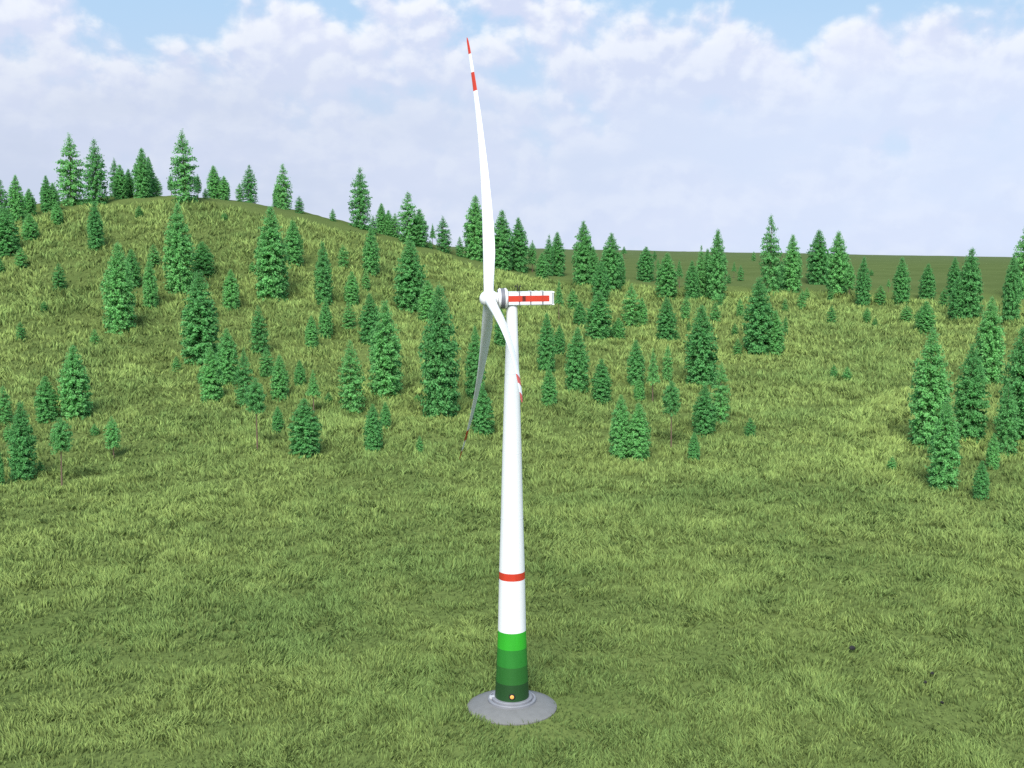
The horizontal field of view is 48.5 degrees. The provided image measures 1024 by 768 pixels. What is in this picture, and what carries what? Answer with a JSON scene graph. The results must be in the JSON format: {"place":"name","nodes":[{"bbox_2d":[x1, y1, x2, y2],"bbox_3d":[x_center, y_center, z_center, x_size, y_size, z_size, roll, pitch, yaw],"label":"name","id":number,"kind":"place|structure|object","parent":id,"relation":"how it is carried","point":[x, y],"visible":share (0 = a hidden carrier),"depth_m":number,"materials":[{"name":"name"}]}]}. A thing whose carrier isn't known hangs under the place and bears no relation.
{"place":"outdoors","nodes":[
{"label":"outdoors","id":0,"kind":"place"},
{"bbox_2d":[0,195,1023,767],"bbox_3d":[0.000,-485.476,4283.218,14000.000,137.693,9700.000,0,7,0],"label":"ground","id":1,"kind":"structure","parent":0,"point":[884,269],"depth_m":247.80,"materials":[{"name":"green plant"}]},
{"bbox_2d":[0,386,12,424],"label":"fir tree","id":2,"kind":"object","parent":1,"relation":"on","point":[4,405],"visible":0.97,"depth_m":381.00,"materials":[{"name":"green plant"}]},
{"bbox_2d":[0,207,20,256],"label":"spruce tree","id":3,"kind":"object","parent":1,"relation":"on","point":[8,240],"visible":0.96,"depth_m":597.20,"materials":[{"name":"green plant"}]},
{"bbox_2d":[5,175,26,220],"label":"spruce tree","id":4,"kind":"object","parent":1,"relation":"on","point":[16,203],"visible":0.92,"depth_m":655.79,"materials":[{"name":"green plant"}]},
{"bbox_2d":[6,400,38,482],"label":"spruce tree","id":5,"kind":"object","parent":1,"relation":"on","point":[21,439],"visible":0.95,"depth_m":320.79,"materials":[{"name":"green plant"}]},
{"bbox_2d":[21,213,38,242],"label":"spruce tree","id":6,"kind":"object","parent":1,"relation":"on","point":[29,230],"visible":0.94,"depth_m":619.46,"materials":[{"name":"green plant"}]},
{"bbox_2d":[39,176,52,212],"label":"spruce tree","id":7,"kind":"object","parent":1,"relation":"on","point":[45,190],"visible":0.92,"depth_m":692.10,"materials":[{"name":"green plant"}]},
{"bbox_2d":[33,375,59,423],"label":"spruce tree","id":8,"kind":"object","parent":1,"relation":"on","point":[46,402],"visible":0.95,"depth_m":385.06,"materials":[{"name":"green plant"}]},
{"bbox_2d":[48,417,73,484],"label":"pine tree","id":9,"kind":"object","parent":1,"relation":"on","point":[60,438],"visible":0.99,"depth_m":314.26,"materials":[{"name":"green plant"}]},
{"bbox_2d":[54,132,85,205],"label":"fir tree","id":10,"kind":"object","parent":1,"relation":"on","point":[73,184],"visible":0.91,"depth_m":719.91,"materials":[{"name":"green plant"}]},
{"bbox_2d":[56,343,93,420],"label":"spruce tree","id":11,"kind":"object","parent":1,"relation":"on","point":[74,397],"visible":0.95,"depth_m":387.38,"materials":[{"name":"green plant"}]},
{"bbox_2d":[80,139,110,205],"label":"fir tree","id":12,"kind":"object","parent":1,"relation":"on","point":[92,177],"visible":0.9,"depth_m":701.69,"materials":[{"name":"green plant"}]},
{"bbox_2d":[86,200,105,250],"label":"spruce tree","id":13,"kind":"object","parent":1,"relation":"on","point":[95,224],"visible":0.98,"depth_m":603.54,"materials":[{"name":"green plant"}]},
{"bbox_2d":[103,416,121,457],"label":"pine tree","id":14,"kind":"object","parent":1,"relation":"on","point":[112,434],"visible":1,"depth_m":344.54,"materials":[{"name":"green plant"}]},
{"bbox_2d":[99,241,136,335],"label":"spruce tree","id":15,"kind":"object","parent":1,"relation":"on","point":[119,308],"visible":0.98,"depth_m":499.37,"materials":[{"name":"green plant"}]},
{"bbox_2d":[112,164,129,199],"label":"spruce tree","id":16,"kind":"object","parent":1,"relation":"on","point":[120,181],"visible":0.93,"depth_m":726.40,"materials":[{"name":"green plant"}]},
{"bbox_2d":[126,249,141,288],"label":"spruce tree","id":17,"kind":"object","parent":1,"relation":"on","point":[134,266],"visible":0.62,"depth_m":554.22,"materials":[{"name":"green plant"}]},
{"bbox_2d":[131,147,152,197],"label":"spruce tree","id":18,"kind":"object","parent":1,"relation":"on","point":[141,174],"visible":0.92,"depth_m":730.09,"materials":[{"name":"green plant"}]},
{"bbox_2d":[142,259,158,309],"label":"spruce tree","id":19,"kind":"object","parent":1,"relation":"on","point":[150,288],"visible":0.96,"depth_m":534.02,"materials":[{"name":"green plant"}]},
{"bbox_2d":[160,202,197,295],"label":"spruce tree","id":20,"kind":"object","parent":1,"relation":"on","point":[179,275],"visible":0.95,"depth_m":555.08,"materials":[{"name":"green plant"}]},
{"bbox_2d":[168,128,198,202],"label":"fir tree","id":21,"kind":"object","parent":1,"relation":"on","point":[184,182],"visible":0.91,"depth_m":693.35,"materials":[{"name":"green plant"}]},
{"bbox_2d":[179,271,221,365],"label":"spruce tree","id":22,"kind":"object","parent":1,"relation":"on","point":[199,333],"visible":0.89,"depth_m":465.49,"materials":[{"name":"green plant"}]},
{"bbox_2d":[192,240,215,277],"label":"spruce tree","id":23,"kind":"object","parent":1,"relation":"on","point":[202,263],"visible":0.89,"depth_m":581.56,"materials":[{"name":"green plant"}]},
{"bbox_2d":[198,345,224,402],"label":"spruce tree","id":24,"kind":"object","parent":1,"relation":"on","point":[211,374],"visible":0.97,"depth_m":415.50,"materials":[{"name":"green plant"}]},
{"bbox_2d":[206,165,221,198],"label":"spruce tree","id":25,"kind":"object","parent":1,"relation":"on","point":[212,184],"visible":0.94,"depth_m":755.98,"materials":[{"name":"green plant"}]},
{"bbox_2d":[214,327,239,385],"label":"spruce tree","id":26,"kind":"object","parent":1,"relation":"on","point":[227,355],"visible":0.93,"depth_m":440.08,"materials":[{"name":"green plant"}]},
{"bbox_2d":[221,268,240,310],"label":"spruce tree","id":27,"kind":"object","parent":1,"relation":"on","point":[231,293],"visible":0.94,"depth_m":545.18,"materials":[{"name":"green plant"}]},
{"bbox_2d":[232,350,252,406],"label":"fir tree","id":28,"kind":"object","parent":1,"relation":"on","point":[241,394],"visible":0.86,"depth_m":409.56,"materials":[{"name":"green plant"}]},
{"bbox_2d":[241,165,257,202],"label":"fir tree","id":29,"kind":"object","parent":1,"relation":"on","point":[247,186],"visible":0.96,"depth_m":762.89,"materials":[{"name":"green plant"}]},
{"bbox_2d":[244,378,266,448],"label":"pine tree","id":30,"kind":"object","parent":1,"relation":"on","point":[256,397],"visible":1,"depth_m":353.98,"materials":[{"name":"green plant"}]},
{"bbox_2d":[249,305,269,354],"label":"fir tree","id":31,"kind":"object","parent":1,"relation":"on","point":[260,341],"visible":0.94,"depth_m":481.32,"materials":[{"name":"green plant"}]},
{"bbox_2d":[253,206,290,301],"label":"spruce tree","id":32,"kind":"object","parent":1,"relation":"on","point":[270,263],"visible":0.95,"depth_m":561.71,"materials":[{"name":"green plant"}]},
{"bbox_2d":[269,355,290,401],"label":"spruce tree","id":33,"kind":"object","parent":1,"relation":"on","point":[280,378],"visible":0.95,"depth_m":420.14,"materials":[{"name":"green plant"}]},
{"bbox_2d":[274,164,292,209],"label":"fir tree","id":34,"kind":"object","parent":1,"relation":"on","point":[284,201],"visible":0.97,"depth_m":775.02,"materials":[{"name":"green plant"}]},
{"bbox_2d":[283,219,304,266],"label":"spruce tree","id":35,"kind":"object","parent":1,"relation":"on","point":[294,250],"visible":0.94,"depth_m":618.85,"materials":[{"name":"green plant"}]},
{"bbox_2d":[287,398,323,457],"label":"spruce tree","id":36,"kind":"object","parent":1,"relation":"on","point":[305,428],"visible":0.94,"depth_m":346.95,"materials":[{"name":"green plant"}]},
{"bbox_2d":[304,315,318,348],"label":"spruce tree","id":37,"kind":"object","parent":1,"relation":"on","point":[311,333],"visible":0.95,"depth_m":494.72,"materials":[{"name":"green plant"}]},
{"bbox_2d":[313,242,333,305],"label":"spruce tree","id":38,"kind":"object","parent":1,"relation":"on","point":[322,272],"visible":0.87,"depth_m":565.02,"materials":[{"name":"green plant"}]},
{"bbox_2d":[318,299,333,338],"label":"spruce tree","id":39,"kind":"object","parent":1,"relation":"on","point":[325,319],"visible":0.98,"depth_m":513.78,"materials":[{"name":"green plant"}]},
{"bbox_2d":[336,339,365,414],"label":"fir tree","id":40,"kind":"object","parent":1,"relation":"on","point":[351,400],"visible":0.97,"depth_m":403.52,"materials":[{"name":"green plant"}]},
{"bbox_2d":[343,272,359,306],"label":"spruce tree","id":41,"kind":"object","parent":1,"relation":"on","point":[351,287],"visible":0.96,"depth_m":573.16,"materials":[{"name":"green plant"}]},
{"bbox_2d":[347,167,372,230],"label":"fir tree","id":42,"kind":"object","parent":1,"relation":"on","point":[361,207],"visible":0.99,"depth_m":749.19,"materials":[{"name":"green plant"}]},
{"bbox_2d":[357,294,379,344],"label":"spruce tree","id":43,"kind":"object","parent":1,"relation":"on","point":[368,319],"visible":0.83,"depth_m":502.85,"materials":[{"name":"green plant"}]},
{"bbox_2d":[362,227,380,275],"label":"spruce tree","id":44,"kind":"object","parent":1,"relation":"on","point":[370,253],"visible":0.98,"depth_m":628.23,"materials":[{"name":"green plant"}]},
{"bbox_2d":[362,402,383,451],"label":"spruce tree","id":45,"kind":"object","parent":1,"relation":"on","point":[373,429],"visible":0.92,"depth_m":354.51,"materials":[{"name":"green plant"}]},
{"bbox_2d":[367,300,403,398],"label":"spruce tree","id":46,"kind":"object","parent":1,"relation":"on","point":[384,368],"visible":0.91,"depth_m":427.38,"materials":[{"name":"green plant"}]},
{"bbox_2d":[396,193,420,246],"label":"fir tree","id":47,"kind":"object","parent":1,"relation":"on","point":[406,230],"visible":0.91,"depth_m":732.55,"materials":[{"name":"green plant"}]},
{"bbox_2d":[393,240,427,313],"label":"spruce tree","id":48,"kind":"object","parent":1,"relation":"on","point":[409,280],"visible":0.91,"depth_m":576.04,"materials":[{"name":"green plant"}]},
{"bbox_2d":[411,209,429,247],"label":"spruce tree","id":49,"kind":"object","parent":1,"relation":"on","point":[422,232],"visible":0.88,"depth_m":738.16,"materials":[{"name":"green plant"}]},
{"bbox_2d":[416,280,436,321],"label":"spruce tree","id":50,"kind":"object","parent":1,"relation":"on","point":[425,302],"visible":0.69,"depth_m":551.51,"materials":[{"name":"green plant"}]},
{"bbox_2d":[416,281,460,418],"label":"spruce tree","id":51,"kind":"object","parent":1,"relation":"on","point":[441,376],"visible":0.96,"depth_m":397.21,"materials":[{"name":"green plant"}]},
{"bbox_2d":[435,216,452,253],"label":"fir tree","id":52,"kind":"object","parent":1,"relation":"on","point":[444,237],"visible":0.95,"depth_m":751.36,"materials":[{"name":"green plant"}]},
{"bbox_2d":[462,195,482,261],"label":"spruce tree","id":53,"kind":"object","parent":1,"relation":"on","point":[473,242],"visible":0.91,"depth_m":752.11,"materials":[{"name":"green plant"}]},
{"bbox_2d":[464,326,486,398],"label":"spruce tree","id":54,"kind":"object","parent":1,"relation":"on","point":[472,360],"visible":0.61,"depth_m":429.76,"materials":[{"name":"green plant"}]},
{"bbox_2d":[469,386,494,436],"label":"spruce tree","id":55,"kind":"object","parent":1,"relation":"on","point":[482,412],"visible":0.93,"depth_m":372.34,"materials":[{"name":"green plant"}]},
{"bbox_2d":[494,209,513,270],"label":"spruce tree","id":56,"kind":"object","parent":1,"relation":"on","point":[503,246],"visible":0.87,"depth_m":740.47,"materials":[{"name":"green plant"}]},
{"bbox_2d":[459,38,556,725],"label":"wind turbine","id":57,"kind":"object","parent":1,"relation":"on","point":[512,698],"visible":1,"depth_m":162.88,"materials":[{"name":"white metal"}]},
{"bbox_2d":[509,218,529,272],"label":"spruce tree","id":58,"kind":"object","parent":1,"relation":"on","point":[520,252],"visible":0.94,"depth_m":752.59,"materials":[{"name":"green plant"}]},
{"bbox_2d":[536,313,555,372],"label":"spruce tree","id":59,"kind":"object","parent":1,"relation":"on","point":[546,352],"visible":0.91,"depth_m":475.98,"materials":[{"name":"green plant"}]},
{"bbox_2d":[541,368,557,407],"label":"spruce tree","id":60,"kind":"object","parent":1,"relation":"on","point":[549,394],"visible":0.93,"depth_m":414.63,"materials":[{"name":"green plant"}]},
{"bbox_2d":[549,232,565,276],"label":"spruce tree","id":61,"kind":"object","parent":1,"relation":"on","point":[558,256],"visible":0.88,"depth_m":768.73,"materials":[{"name":"green plant"}]},
{"bbox_2d":[563,327,590,394],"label":"spruce tree","id":62,"kind":"object","parent":1,"relation":"on","point":[576,365],"visible":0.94,"depth_m":444.19,"materials":[{"name":"green plant"}]},
{"bbox_2d":[571,221,592,285],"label":"spruce tree","id":63,"kind":"object","parent":1,"relation":"on","point":[582,248],"visible":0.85,"depth_m":701.13,"materials":[{"name":"green plant"}]},
{"bbox_2d":[583,291,613,339],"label":"spruce tree","id":64,"kind":"object","parent":1,"relation":"on","point":[596,321],"visible":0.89,"depth_m":544.60,"materials":[{"name":"green plant"}]},
{"bbox_2d":[590,261,610,301],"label":"spruce tree","id":65,"kind":"object","parent":1,"relation":"on","point":[601,278],"visible":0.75,"depth_m":653.38,"materials":[{"name":"green plant"}]},
{"bbox_2d":[590,358,612,404],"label":"spruce tree","id":66,"kind":"object","parent":1,"relation":"on","point":[601,390],"visible":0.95,"depth_m":429.48,"materials":[{"name":"green plant"}]},
{"bbox_2d":[599,233,623,291],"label":"spruce tree","id":67,"kind":"object","parent":1,"relation":"on","point":[610,258],"visible":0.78,"depth_m":683.35,"materials":[{"name":"green plant"}]},
{"bbox_2d":[608,395,632,459],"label":"spruce tree","id":68,"kind":"object","parent":1,"relation":"on","point":[620,423],"visible":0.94,"depth_m":347.14,"materials":[{"name":"green plant"}]},
{"bbox_2d":[620,283,642,327],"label":"fir tree","id":69,"kind":"object","parent":1,"relation":"on","point":[631,313],"visible":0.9,"depth_m":592.36,"materials":[{"name":"green plant"}]},
{"bbox_2d":[625,339,645,386],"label":"spruce tree","id":70,"kind":"object","parent":1,"relation":"on","point":[637,367],"visible":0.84,"depth_m":455.15,"materials":[{"name":"green plant"}]},
{"bbox_2d":[626,401,652,461],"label":"spruce tree","id":71,"kind":"object","parent":1,"relation":"on","point":[639,431],"visible":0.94,"depth_m":345.80,"materials":[{"name":"green plant"}]},
{"bbox_2d":[636,247,654,281],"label":"spruce tree","id":72,"kind":"object","parent":1,"relation":"on","point":[645,266],"visible":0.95,"depth_m":798.67,"materials":[{"name":"green plant"}]},
{"bbox_2d":[654,253,678,299],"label":"spruce tree","id":73,"kind":"object","parent":1,"relation":"on","point":[668,281],"visible":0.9,"depth_m":674.62,"materials":[{"name":"green plant"}]},
{"bbox_2d":[655,297,678,340],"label":"spruce tree","id":74,"kind":"object","parent":1,"relation":"on","point":[667,321],"visible":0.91,"depth_m":545.80,"materials":[{"name":"green plant"}]},
{"bbox_2d":[661,379,680,446],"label":"pine tree","id":75,"kind":"object","parent":1,"relation":"on","point":[670,398],"visible":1,"depth_m":356.89,"materials":[{"name":"green plant"}]},
{"bbox_2d":[683,260,699,299],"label":"spruce tree","id":76,"kind":"object","parent":1,"relation":"on","point":[692,283],"visible":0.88,"depth_m":673.05,"materials":[{"name":"green plant"}]},
{"bbox_2d":[683,305,719,386],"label":"spruce tree","id":77,"kind":"object","parent":1,"relation":"on","point":[701,361],"visible":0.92,"depth_m":458.44,"materials":[{"name":"green plant"}]},
{"bbox_2d":[691,385,717,437],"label":"spruce tree","id":78,"kind":"object","parent":1,"relation":"on","point":[705,419],"visible":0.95,"depth_m":379.51,"materials":[{"name":"green plant"}]},
{"bbox_2d":[705,228,727,302],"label":"spruce tree","id":79,"kind":"object","parent":1,"relation":"on","point":[718,271],"visible":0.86,"depth_m":673.37,"materials":[{"name":"green plant"}]},
{"bbox_2d":[711,361,731,423],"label":"fir tree","id":80,"kind":"object","parent":1,"relation":"on","point":[722,406],"visible":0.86,"depth_m":394.91,"materials":[{"name":"green plant"}]},
{"bbox_2d":[741,277,774,356],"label":"spruce tree","id":81,"kind":"object","parent":1,"relation":"on","point":[758,311],"visible":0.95,"depth_m":522.41,"materials":[{"name":"green plant"}]},
{"bbox_2d":[759,215,783,295],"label":"fir tree","id":82,"kind":"object","parent":1,"relation":"on","point":[771,270],"visible":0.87,"depth_m":698.99,"materials":[{"name":"green plant"}]},
{"bbox_2d":[765,310,784,355],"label":"spruce tree","id":83,"kind":"object","parent":1,"relation":"on","point":[777,335],"visible":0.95,"depth_m":523.01,"materials":[{"name":"green plant"}]},
{"bbox_2d":[781,233,802,292],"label":"spruce tree","id":84,"kind":"object","parent":1,"relation":"on","point":[792,269],"visible":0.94,"depth_m":714.58,"materials":[{"name":"green plant"}]},
{"bbox_2d":[805,229,830,284],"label":"spruce tree","id":85,"kind":"object","parent":1,"relation":"on","point":[817,262],"visible":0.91,"depth_m":793.88,"materials":[{"name":"green plant"}]},
{"bbox_2d":[824,230,850,293],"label":"spruce tree","id":86,"kind":"object","parent":1,"relation":"on","point":[838,259],"visible":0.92,"depth_m":699.75,"materials":[{"name":"green plant"}]},
{"bbox_2d":[854,257,871,306],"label":"spruce tree","id":87,"kind":"object","parent":1,"relation":"on","point":[862,286],"visible":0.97,"depth_m":670.16,"materials":[{"name":"green plant"}]},
{"bbox_2d":[891,256,911,304],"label":"spruce tree","id":88,"kind":"object","parent":1,"relation":"on","point":[902,290],"visible":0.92,"depth_m":679.36,"materials":[{"name":"green plant"}]},
{"bbox_2d":[913,301,936,334],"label":"spruce tree","id":89,"kind":"object","parent":1,"relation":"on","point":[924,320],"visible":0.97,"depth_m":573.73,"materials":[{"name":"green plant"}]},
{"bbox_2d":[918,264,936,299],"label":"spruce tree","id":90,"kind":"object","parent":1,"relation":"on","point":[927,281],"visible":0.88,"depth_m":706.40,"materials":[{"name":"green plant"}]},
{"bbox_2d":[907,326,954,448],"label":"spruce tree","id":91,"kind":"object","parent":1,"relation":"on","point":[930,390],"visible":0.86,"depth_m":356.82,"materials":[{"name":"green plant"}]},
{"bbox_2d":[925,396,962,491],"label":"spruce tree","id":92,"kind":"object","parent":1,"relation":"on","point":[946,455],"visible":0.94,"depth_m":311.32,"materials":[{"name":"green plant"}]},
{"bbox_2d":[946,278,965,320],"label":"spruce tree","id":93,"kind":"object","parent":1,"relation":"on","point":[956,305],"visible":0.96,"depth_m":618.10,"materials":[{"name":"green plant"}]},
{"bbox_2d":[956,248,983,320],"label":"spruce tree","id":94,"kind":"object","parent":1,"relation":"on","point":[971,282],"visible":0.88,"depth_m":616.79,"materials":[{"name":"green plant"}]},
{"bbox_2d":[952,344,991,443],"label":"spruce tree","id":95,"kind":"object","parent":1,"relation":"on","point":[970,393],"visible":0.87,"depth_m":362.62,"materials":[{"name":"green plant"}]},
{"bbox_2d":[972,460,990,499],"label":"spruce tree","id":96,"kind":"object","parent":1,"relation":"on","point":[981,488],"visible":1,"depth_m":302.43,"materials":[{"name":"green plant"}]},
{"bbox_2d":[974,296,1006,384],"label":"spruce tree","id":97,"kind":"object","parent":1,"relation":"on","point":[990,340],"visible":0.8,"depth_m":455.12,"materials":[{"name":"green plant"}]},
{"bbox_2d":[985,432,1000,469],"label":"spruce tree","id":98,"kind":"object","parent":1,"relation":"on","point":[992,454],"visible":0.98,"depth_m":334.48,"materials":[{"name":"green plant"}]},
{"bbox_2d":[993,380,1021,457],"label":"fir tree","id":99,"kind":"object","parent":1,"relation":"on","point":[1007,424],"visible":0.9,"depth_m":348.66,"materials":[{"name":"green plant"}]},
{"bbox_2d":[997,326,1023,443],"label":"spruce tree","id":100,"kind":"object","parent":1,"relation":"on","point":[1016,373],"visible":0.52,"depth_m":362.07,"materials":[{"name":"green plant"}]},
{"bbox_2d":[1001,253,1022,322],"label":"spruce tree","id":101,"kind":"object","parent":1,"relation":"on","point":[1012,295],"visible":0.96,"depth_m":603.76,"materials":[{"name":"green plant"}]},
{"bbox_2d":[1013,229,1023,298],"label":"fir tree","id":102,"kind":"object","parent":1,"relation":"on","point":[1019,254],"visible":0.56,"depth_m":711.72,"materials":[{"name":"green plant"}]},
{"bbox_2d":[0,0,1023,256],"label":"sky","id":103,"kind":"structure","parent":0,"point":[896,127],"materials":[{"name":"blue"}]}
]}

